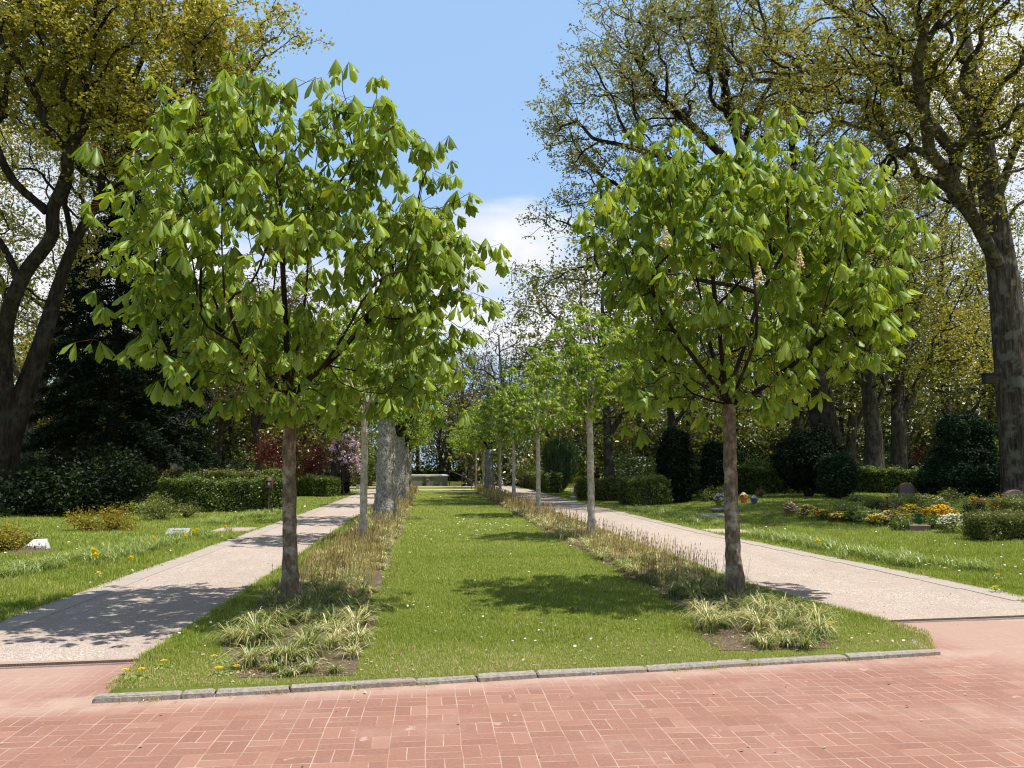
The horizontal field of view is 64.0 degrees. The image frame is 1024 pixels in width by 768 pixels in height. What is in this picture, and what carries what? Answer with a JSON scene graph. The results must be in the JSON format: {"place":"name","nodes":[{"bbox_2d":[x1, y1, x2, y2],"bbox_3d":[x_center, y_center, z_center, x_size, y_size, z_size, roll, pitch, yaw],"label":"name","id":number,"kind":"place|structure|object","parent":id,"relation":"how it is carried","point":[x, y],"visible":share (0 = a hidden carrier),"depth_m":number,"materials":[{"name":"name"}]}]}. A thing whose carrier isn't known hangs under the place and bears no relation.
{"place":"outdoors","nodes":[
{"label":"outdoors","id":0,"kind":"place"},
{"bbox_2d":[0,491,375,661],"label":"gravel path","id":1,"kind":"structure","parent":0,"point":[85,630],"depth_m":9.57,"materials":[{"name":"gravel"}]},
{"bbox_2d":[13,300,998,484],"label":"wood","id":2,"kind":"object","parent":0,"point":[712,432],"depth_m":69.87,"materials":[{"name":"plant"}]},
{"bbox_2d":[0,620,1023,767],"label":"paving","id":3,"kind":"structure","parent":0,"point":[52,717],"depth_m":5.04,"materials":[{"name":"brick"}]},
{"bbox_2d":[0,659,139,668],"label":"drain channel","id":4,"kind":"object","parent":3,"relation":"on","point":[64,664],"visible":0.94,"depth_m":6.63,"materials":[{"name":"concrete"}]},
{"bbox_2d":[0,468,1023,705],"bbox_3d":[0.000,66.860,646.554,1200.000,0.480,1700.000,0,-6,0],"label":"ground","id":5,"kind":"structure","parent":0,"point":[455,483],"depth_m":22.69,"materials":[{"name":"plant"}]},
{"bbox_2d":[0,512,46,552],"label":"shrub","id":6,"kind":"object","parent":5,"relation":"on","point":[4,544],"visible":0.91,"depth_m":15.60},
{"bbox_2d":[18,451,69,499],"bbox_3d":[-18.388,3.691,31.235,3.252,2.258,3.601,6,-8,-44],"label":"rhododendron","id":7,"kind":"object","parent":5,"relation":"on","point":[33,460],"visible":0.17,"depth_m":31.45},
{"bbox_2d":[0,292,109,454],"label":"broad tree","id":8,"kind":"object","parent":5,"relation":"on","point":[26,348],"visible":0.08,"depth_m":60.25,"materials":[{"name":"plant"}]},
{"bbox_2d":[0,461,120,517],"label":"rhododendron","id":9,"kind":"object","parent":5,"relation":"on","point":[16,496],"visible":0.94,"depth_m":26.32,"materials":[{"name":"plant"}]},
{"bbox_2d":[21,237,108,483],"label":"conifer","id":10,"kind":"object","parent":5,"relation":"on","point":[58,336],"visible":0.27,"depth_m":42.63,"materials":[{"name":"plant"}]},
{"bbox_2d":[61,504,118,531],"bbox_3d":[-10.635,3.401,20.593,1.278,0.874,1.248,0,-6,0],"label":"shrub","id":11,"kind":"object","parent":5,"relation":"on","point":[79,523],"visible":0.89,"depth_m":20.49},
{"bbox_2d":[46,441,164,513],"bbox_3d":[-14.160,3.399,28.466,3.993,2.884,3.765,2,-6,-18],"label":"rhododendron","id":12,"kind":"object","parent":5,"relation":"on","point":[135,475],"visible":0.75,"depth_m":28.12,"materials":[{"name":"plant"}]},
{"bbox_2d":[24,162,206,496],"bbox_3d":[-17.688,-2.602,36.379,7.997,15.528,6.452,-3,-6,25],"label":"conifer","id":13,"kind":"object","parent":5,"relation":"on","point":[109,406],"visible":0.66,"depth_m":35.53,"materials":[{"name":"plant"}]},
{"bbox_2d":[0,85,231,488],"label":"oak tree","id":14,"kind":"object","parent":5,"relation":"on","point":[80,195],"visible":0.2,"depth_m":47.99,"materials":[{"name":"plant"}]},
{"bbox_2d":[95,501,146,531],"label":"shrub","id":15,"kind":"object","parent":5,"relation":"on","point":[113,525],"visible":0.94,"depth_m":20.68,"materials":[{"name":"plant"}]},
{"bbox_2d":[92,690,182,703],"bbox_3d":[-2.576,2.214,5.642,0.569,0.171,0.099,1,-6,-11],"label":"kerb stone","id":16,"kind":"object","parent":5,"relation":"on","point":[134,696],"visible":0.43,"depth_m":5.62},
{"bbox_2d":[0,507,281,578],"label":"grass strip","id":17,"kind":"object","parent":5,"relation":"on","point":[58,560],"depth_m":14.84,"materials":[{"name":"plant"}]},
{"bbox_2d":[131,491,182,519],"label":"shrub","id":18,"kind":"object","parent":5,"relation":"on","point":[151,510],"visible":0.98,"depth_m":24.95,"materials":[{"name":"green plant"}]},
{"bbox_2d":[102,245,220,475],"bbox_3d":[-16.944,-1.130,40.328,5.788,13.459,5.284,0,-6,0],"label":"conifer","id":19,"kind":"object","parent":5,"relation":"on","point":[178,441],"visible":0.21,"depth_m":39.67,"materials":[{"name":"plant"}]},
{"bbox_2d":[0,0,335,505],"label":"oak tree","id":20,"kind":"object","parent":5,"relation":"on","point":[114,107],"visible":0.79,"depth_m":28.57,"materials":[{"name":"green plant"}]},
{"bbox_2d":[0,496,348,622],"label":"creeping grass","id":21,"kind":"structure","parent":5,"relation":"on","point":[8,615],"depth_m":12.11,"materials":[{"name":"plant"}]},
{"bbox_2d":[0,489,373,633],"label":"path edging","id":22,"kind":"object","parent":5,"relation":"on","point":[17,621],"visible":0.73,"depth_m":11.25,"materials":[{"name":"concrete"}]},
{"bbox_2d":[170,498,210,517],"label":"shrub","id":23,"kind":"object","parent":5,"relation":"on","point":[188,513],"visible":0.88,"depth_m":25.95,"materials":[{"name":"green plant"}]},
{"bbox_2d":[104,271,281,474],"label":"broad tree","id":24,"kind":"object","parent":5,"relation":"on","point":[222,399],"visible":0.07,"depth_m":47.78,"materials":[{"name":"plant"}]},
{"bbox_2d":[181,688,215,698],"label":"kerb stone","id":25,"kind":"object","parent":5,"relation":"on","point":[198,693],"visible":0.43,"depth_m":5.70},
{"bbox_2d":[117,465,282,497],"bbox_3d":[-14.805,4.639,38.733,8.581,1.743,1.306,-1,-6,14],"label":"hedge","id":26,"kind":"object","parent":5,"relation":"on","point":[178,473],"visible":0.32,"depth_m":38.20,"materials":[{"name":"green plant"}]},
{"bbox_2d":[184,445,240,474],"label":"shrub","id":27,"kind":"object","parent":5,"relation":"on","point":[225,463],"visible":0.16,"depth_m":51.72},
{"bbox_2d":[155,469,282,512],"bbox_3d":[-10.495,3.903,29.754,4.610,1.633,1.298,1,-6,-13],"label":"hedge","id":28,"kind":"object","parent":5,"relation":"on","point":[231,494],"visible":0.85,"depth_m":29.39,"materials":[{"name":"plant"}]},
{"bbox_2d":[193,307,280,469],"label":"broad tree","id":29,"kind":"object","parent":5,"relation":"on","point":[222,426],"visible":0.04,"depth_m":58.10,"materials":[{"name":"plant"}]},
{"bbox_2d":[216,685,288,696],"bbox_3d":[-1.834,2.237,5.806,0.499,0.172,0.100,1,-6,-12],"label":"kerb stone","id":30,"kind":"object","parent":5,"relation":"on","point":[223,692],"visible":0.43,"depth_m":5.78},
{"bbox_2d":[212,252,330,474],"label":"broad tree","id":31,"kind":"object","parent":5,"relation":"on","point":[255,424],"visible":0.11,"depth_m":55.72,"materials":[{"name":"plant"}]},
{"bbox_2d":[242,430,332,477],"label":"japanese maple","id":32,"kind":"object","parent":5,"relation":"on","point":[317,452],"visible":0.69,"depth_m":49.60,"materials":[{"name":"plant"}]},
{"bbox_2d":[281,473,342,496],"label":"hedge","id":33,"kind":"object","parent":5,"relation":"on","point":[317,485],"visible":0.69,"depth_m":44.84,"materials":[{"name":"plant"}]},
{"bbox_2d":[267,303,400,476],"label":"broad tree","id":34,"kind":"object","parent":5,"relation":"on","point":[334,465],"visible":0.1,"depth_m":47.81,"materials":[{"name":"plant"}]},
{"bbox_2d":[326,431,360,495],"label":"magnolia tree","id":35,"kind":"object","parent":5,"relation":"on","point":[344,462],"visible":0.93,"depth_m":46.21,"materials":[{"name":"plant"}]},
{"bbox_2d":[290,677,416,692],"bbox_3d":[-1.145,2.248,5.955,0.900,0.169,0.102,1,-6,-12],"label":"kerb stone","id":36,"kind":"object","parent":5,"relation":"on","point":[361,684],"visible":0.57,"depth_m":5.93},
{"bbox_2d":[349,445,377,487],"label":"shrub","id":37,"kind":"object","parent":5,"relation":"on","point":[371,471],"visible":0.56,"depth_m":61.39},
{"bbox_2d":[367,370,456,458],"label":"bare tree","id":38,"kind":"object","parent":5,"relation":"on","point":[451,412],"visible":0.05,"depth_m":98.01,"materials":[{"name":"plant"}]},
{"bbox_2d":[374,468,481,481],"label":"hedge","id":39,"kind":"object","parent":5,"relation":"on","point":[454,477],"visible":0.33,"depth_m":90.81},
{"bbox_2d":[411,474,448,485],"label":"stone basin","id":40,"kind":"object","parent":5,"relation":"on","point":[435,479],"visible":0.53,"depth_m":70.20,"materials":[{"name":"stone"}]},
{"bbox_2d":[416,675,476,685],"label":"kerb stone","id":41,"kind":"object","parent":5,"relation":"on","point":[453,679],"visible":0.43,"depth_m":6.08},
{"bbox_2d":[421,371,477,469],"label":"bare tree","id":42,"kind":"object","parent":5,"relation":"on","point":[440,457],"visible":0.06,"depth_m":114.45,"materials":[{"name":"plant"}]},
{"bbox_2d":[413,347,514,469],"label":"bare tree","id":43,"kind":"object","parent":5,"relation":"on","point":[449,417],"visible":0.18,"depth_m":104.74,"materials":[{"name":"plant"}]},
{"bbox_2d":[451,430,502,487],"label":"chestnut tree","id":44,"kind":"object","parent":5,"relation":"on","point":[474,448],"visible":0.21,"depth_m":63.17,"materials":[{"name":"green plant"}]},
{"bbox_2d":[439,312,561,479],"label":"bare tree","id":45,"kind":"object","parent":5,"relation":"on","point":[501,379],"visible":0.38,"depth_m":83.28,"materials":[{"name":"plant"}]},
{"bbox_2d":[477,670,536,681],"bbox_3d":[-0.039,2.271,6.201,0.455,0.167,0.099,1,-6,-14],"label":"kerb stone","id":46,"kind":"object","parent":5,"relation":"on","point":[504,676],"visible":0.43,"depth_m":6.18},
{"bbox_2d":[34,421,998,485],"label":"undergrowth","id":47,"kind":"object","parent":5,"relation":"on","point":[470,461],"visible":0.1,"depth_m":67.08,"materials":[{"name":"plant"}]},
{"bbox_2d":[508,459,542,486],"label":"shrub","id":48,"kind":"object","parent":5,"relation":"on","point":[520,471],"visible":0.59,"depth_m":65.33,"materials":[{"name":"green plant"}]},
{"bbox_2d":[517,468,563,492],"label":"hedge","id":49,"kind":"object","parent":5,"relation":"on","point":[551,482],"visible":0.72,"depth_m":51.67,"materials":[{"name":"plant"}]},
{"bbox_2d":[99,656,996,706],"bbox_3d":[0.342,2.273,6.620,6.400,0.001,1.700,1,-6,-6],"label":"paving edge","id":50,"kind":"object","parent":5,"relation":"on","point":[924,670],"visible":0.4,"depth_m":6.10,"materials":[{"name":"brick"}]},
{"bbox_2d":[108,651,941,703],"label":"joint weeds","id":51,"kind":"object","parent":50,"relation":"on","point":[421,682],"visible":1,"depth_m":6.01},
{"bbox_2d":[540,438,578,490],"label":"yew tree","id":52,"kind":"object","parent":5,"relation":"on","point":[559,455],"visible":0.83,"depth_m":52.35,"materials":[{"name":"plant"}]},
{"bbox_2d":[536,666,646,677],"bbox_3d":[0.619,2.289,6.346,0.881,0.170,0.104,1,-6,-12],"label":"kerb stone","id":53,"kind":"object","parent":5,"relation":"on","point":[552,673],"visible":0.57,"depth_m":6.32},
{"bbox_2d":[481,217,715,477],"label":"oak tree","id":54,"kind":"object","parent":5,"relation":"on","point":[609,429],"visible":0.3,"depth_m":46.86,"materials":[{"name":"plant"}]},
{"bbox_2d":[574,474,625,500],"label":"hedge","id":55,"kind":"object","parent":5,"relation":"on","point":[605,489],"visible":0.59,"depth_m":38.87,"materials":[{"name":"green plant"}]},
{"bbox_2d":[601,449,656,477],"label":"shrub","id":56,"kind":"object","parent":5,"relation":"on","point":[635,463],"visible":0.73,"depth_m":58.91,"materials":[{"name":"green plant"}]},
{"bbox_2d":[615,471,672,505],"bbox_3d":[5.609,4.433,34.740,2.367,1.525,1.358,3,-7,-29],"label":"hedge","id":57,"kind":"object","parent":5,"relation":"on","point":[648,489],"visible":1,"depth_m":34.34,"materials":[{"name":"plant"}]},
{"bbox_2d":[567,249,756,427],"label":"oak tree","id":58,"kind":"object","parent":5,"relation":"on","point":[672,421],"visible":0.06,"depth_m":61.71,"materials":[{"name":"plant"}]},
{"bbox_2d":[651,425,700,502],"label":"yew tree","id":59,"kind":"object","parent":5,"relation":"on","point":[675,454],"visible":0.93,"depth_m":35.24,"materials":[{"name":"plant"}]},
{"bbox_2d":[645,659,750,671],"bbox_3d":[1.485,2.310,6.540,0.892,0.174,0.099,1,-6,-13],"label":"kerb stone","id":60,"kind":"object","parent":5,"relation":"on","point":[697,665],"visible":0.42,"depth_m":6.51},
{"bbox_2d":[625,216,777,409],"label":"oak tree","id":61,"kind":"object","parent":5,"relation":"on","point":[728,307],"visible":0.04,"depth_m":58.23,"materials":[{"name":"plant"}]},
{"bbox_2d":[697,439,723,499],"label":"yew tree","id":62,"kind":"object","parent":5,"relation":"on","point":[711,470],"visible":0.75,"depth_m":35.43,"materials":[{"name":"plant"}]},
{"bbox_2d":[691,464,790,494],"bbox_3d":[10.667,4.402,38.240,4.611,1.640,1.327,-1,-6,14],"label":"hedge","id":63,"kind":"object","parent":5,"relation":"on","point":[751,480],"visible":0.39,"depth_m":37.68,"materials":[{"name":"plant"}]},
{"bbox_2d":[500,0,982,493],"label":"oak tree","id":64,"kind":"object","parent":5,"relation":"on","point":[646,77],"visible":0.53,"depth_m":36.72,"materials":[{"name":"green plant"}]},
{"bbox_2d":[736,434,772,466],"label":"shrub","id":65,"kind":"object","parent":5,"relation":"on","point":[740,455],"visible":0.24,"depth_m":45.32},
{"bbox_2d":[522,489,1023,600],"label":"path edging","id":66,"kind":"object","parent":5,"relation":"on","point":[972,588],"visible":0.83,"depth_m":13.57,"materials":[{"name":"concrete"}]},
{"bbox_2d":[690,216,877,438],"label":"oak tree","id":67,"kind":"object","parent":5,"relation":"on","point":[797,422],"visible":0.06,"depth_m":49.64,"materials":[{"name":"plant"}]},
{"bbox_2d":[555,495,1023,595],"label":"creeping grass","id":68,"kind":"structure","parent":5,"relation":"on","point":[909,571],"depth_m":14.68,"materials":[{"name":"plant"}]},
{"bbox_2d":[748,654,847,665],"bbox_3d":[2.342,2.329,6.727,0.870,0.172,0.103,1,-6,-12],"label":"kerb stone","id":69,"kind":"object","parent":5,"relation":"on","point":[801,659],"visible":0.43,"depth_m":6.71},
{"bbox_2d":[764,423,847,496],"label":"yew tree","id":70,"kind":"object","parent":5,"relation":"on","point":[796,455],"visible":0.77,"depth_m":33.17,"materials":[{"name":"plant"}]},
{"bbox_2d":[617,504,1004,572],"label":"daffodil leaves","id":71,"kind":"object","parent":5,"relation":"on","point":[914,557],"visible":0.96,"depth_m":15.39,"materials":[{"name":"green plant"}]},
{"bbox_2d":[811,450,863,498],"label":"yew tree","id":72,"kind":"object","parent":5,"relation":"on","point":[838,477],"visible":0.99,"depth_m":31.36,"materials":[{"name":"plant"}]},
{"bbox_2d":[678,0,1023,497],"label":"oak tree","id":73,"kind":"object","parent":5,"relation":"on","point":[976,115],"visible":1,"depth_m":28.69,"materials":[{"name":"green plant"}]},
{"bbox_2d":[743,132,976,472],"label":"oak tree","id":74,"kind":"object","parent":5,"relation":"on","point":[874,444],"visible":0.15,"depth_m":40.71,"materials":[{"name":"plant"}]},
{"bbox_2d":[780,234,951,467],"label":"oak tree","id":75,"kind":"object","parent":5,"relation":"on","point":[853,420],"visible":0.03,"depth_m":54.06,"materials":[{"name":"plant"}]},
{"bbox_2d":[865,509,890,526],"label":"flower clump","id":76,"kind":"object","parent":5,"relation":"on","point":[875,518],"visible":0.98,"depth_m":21.92,"materials":[{"name":"yellow plant"}]},
{"bbox_2d":[853,465,929,493],"bbox_3d":[17.076,4.332,37.252,4.669,1.406,1.277,-5,-8,43],"label":"hedge","id":77,"kind":"object","parent":5,"relation":"on","point":[874,479],"visible":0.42,"depth_m":37.02,"materials":[{"name":"plant"}]},
{"bbox_2d":[843,649,940,660],"bbox_3d":[3.210,2.344,6.924,0.894,0.172,0.106,1,-6,-13],"label":"kerb stone","id":78,"kind":"object","parent":5,"relation":"on","point":[881,655],"visible":0.43,"depth_m":6.89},
{"bbox_2d":[886,515,914,529],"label":"plant clump","id":79,"kind":"object","parent":5,"relation":"on","point":[901,524],"visible":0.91,"depth_m":20.91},
{"bbox_2d":[895,502,924,521],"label":"flower clump","id":80,"kind":"object","parent":5,"relation":"on","point":[911,507],"visible":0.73,"depth_m":22.55,"materials":[{"name":"yellow plant"}]},
{"bbox_2d":[801,140,1023,470],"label":"oak tree","id":81,"kind":"object","parent":5,"relation":"on","point":[901,404],"visible":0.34,"depth_m":43.33,"materials":[{"name":"green plant"}]},
{"bbox_2d":[835,211,991,463],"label":"oak tree","id":82,"kind":"object","parent":5,"relation":"on","point":[909,437],"visible":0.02,"depth_m":65.95,"materials":[{"name":"plant"}]},
{"bbox_2d":[838,162,1023,431],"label":"oak tree","id":83,"kind":"object","parent":5,"relation":"on","point":[946,403],"visible":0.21,"depth_m":54.98,"materials":[{"name":"plant"}]},
{"bbox_2d":[935,507,966,532],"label":"flower clump","id":84,"kind":"object","parent":5,"relation":"on","point":[954,516],"visible":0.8,"depth_m":20.08,"materials":[{"name":"white plant"}]},
{"bbox_2d":[910,411,999,498],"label":"yew tree","id":85,"kind":"object","parent":5,"relation":"on","point":[963,456],"visible":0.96,"depth_m":31.64,"materials":[{"name":"plant"}]},
{"bbox_2d":[896,156,1023,444],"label":"oak tree","id":86,"kind":"object","parent":5,"relation":"on","point":[971,253],"visible":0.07,"depth_m":61.50,"materials":[{"name":"plant"}]},
{"bbox_2d":[958,502,1023,540],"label":"box hedge","id":87,"kind":"object","parent":5,"relation":"on","point":[1002,524],"visible":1,"depth_m":18.09,"materials":[{"name":"green plant"}]},
{"bbox_2d":[988,492,1023,514],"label":"box hedge","id":88,"kind":"object","parent":5,"relation":"on","point":[1006,501],"visible":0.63,"depth_m":22.95,"materials":[{"name":"green plant"}]},
{"bbox_2d":[0,0,1023,467],"label":"sky","id":89,"kind":"structure","parent":0,"point":[461,70],"materials":[{"name":"blue"}]},
{"bbox_2d":[0,490,1023,692],"bbox_3d":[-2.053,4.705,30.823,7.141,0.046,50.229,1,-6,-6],"label":"lawn","id":90,"kind":"structure","parent":0,"point":[165,687],"depth_m":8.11,"materials":[{"name":"plant"}]},
{"bbox_2d":[133,507,372,660],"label":"creeping grass","id":91,"kind":"structure","parent":90,"relation":"on","point":[243,591],"depth_m":9.69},
{"bbox_2d":[200,485,419,677],"bbox_3d":[-4.422,4.650,30.676,1.936,0.414,49.874,1,-6,-6],"label":"sedge bed","id":92,"kind":"object","parent":90,"relation":"on","point":[273,620],"visible":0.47,"depth_m":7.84,"materials":[{"name":"plant"}]},
{"bbox_2d":[59,47,511,605],"bbox_3d":[-2.369,-0.507,9.230,4.733,6.174,4.148,0,-6,0],"label":"chestnut tree","id":93,"kind":"object","parent":92,"relation":"on","point":[229,169],"visible":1,"depth_m":8.71,"materials":[{"name":"green plant"}]},
{"bbox_2d":[282,291,449,539],"bbox_3d":[-3.239,0.716,18.033,3.759,5.517,3.956,0,-6,0],"label":"chestnut tree","id":94,"kind":"object","parent":92,"relation":"on","point":[346,376],"visible":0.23,"depth_m":17.80,"materials":[{"name":"green plant"}]},
{"bbox_2d":[298,313,480,521],"bbox_3d":[-3.861,0.977,24.493,4.679,6.412,4.966,-3,-7,28],"label":"chestnut tree","id":95,"kind":"object","parent":92,"relation":"on","point":[385,495],"visible":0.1,"depth_m":24.13,"materials":[{"name":"green plant"}]},
{"bbox_2d":[349,375,455,505],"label":"chestnut tree","id":96,"kind":"object","parent":92,"relation":"on","point":[400,475],"visible":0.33,"depth_m":33.66,"materials":[{"name":"green plant"}]},
{"bbox_2d":[395,411,432,492],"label":"chestnut tree","id":97,"kind":"object","parent":92,"relation":"on","point":[408,434],"visible":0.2,"depth_m":42.62,"materials":[{"name":"green plant"}]},
{"bbox_2d":[147,546,885,713],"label":"leaf litter","id":98,"kind":"object","parent":90,"relation":"on","point":[328,662],"visible":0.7,"depth_m":6.98,"materials":[{"name":"plant"}]},
{"bbox_2d":[474,489,853,650],"bbox_3d":[0.406,4.708,31.328,2.055,0.411,49.473,1,-6,-5],"label":"sedge bed","id":99,"kind":"object","parent":90,"relation":"on","point":[763,605],"visible":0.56,"depth_m":8.84,"materials":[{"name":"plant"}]},
{"bbox_2d":[443,404,529,489],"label":"chestnut tree","id":100,"kind":"object","parent":99,"relation":"on","point":[489,474],"visible":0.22,"depth_m":50.16,"materials":[{"name":"green plant"}]},
{"bbox_2d":[465,396,533,494],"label":"chestnut tree","id":101,"kind":"object","parent":99,"relation":"on","point":[499,440],"visible":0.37,"depth_m":42.84,"materials":[{"name":"green plant"}]},
{"bbox_2d":[474,375,548,501],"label":"chestnut tree","id":102,"kind":"object","parent":99,"relation":"on","point":[500,425],"visible":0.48,"depth_m":35.13,"materials":[{"name":"green plant"}]},
{"bbox_2d":[488,349,586,514],"bbox_3d":[0.839,1.570,26.798,3.387,5.577,3.325,0,-6,0],"label":"chestnut tree","id":103,"kind":"object","parent":99,"relation":"on","point":[503,397],"visible":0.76,"depth_m":26.60,"materials":[{"name":"green plant"}]},
{"bbox_2d":[524,303,662,536],"bbox_3d":[1.834,0.806,18.535,3.300,5.439,2.890,4,-7,-34],"label":"chestnut tree","id":104,"kind":"object","parent":99,"relation":"on","point":[588,360],"visible":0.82,"depth_m":18.46,"materials":[{"name":"green plant"}]},
{"bbox_2d":[475,485,749,589],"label":"sedge stalks","id":105,"kind":"object","parent":99,"relation":"on","point":[496,495],"visible":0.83,"depth_m":15.04,"materials":[{"name":"plant"}]},
{"bbox_2d":[570,105,940,600],"bbox_3d":[2.985,-0.312,10.225,4.693,5.992,3.693,2,-6,-16],"label":"chestnut tree","id":106,"kind":"object","parent":99,"relation":"on","point":[752,190],"visible":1,"depth_m":9.76,"materials":[{"name":"green plant"}]},
{"bbox_2d":[495,485,1023,620],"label":"gravel path","id":107,"kind":"structure","parent":0,"point":[854,587],"depth_m":11.60,"materials":[{"name":"gravel"}]},
{"bbox_2d":[877,615,1023,623],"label":"drain channel","id":108,"kind":"object","parent":107,"relation":"on","point":[985,618],"visible":0.81,"depth_m":8.57,"materials":[{"name":"concrete"}]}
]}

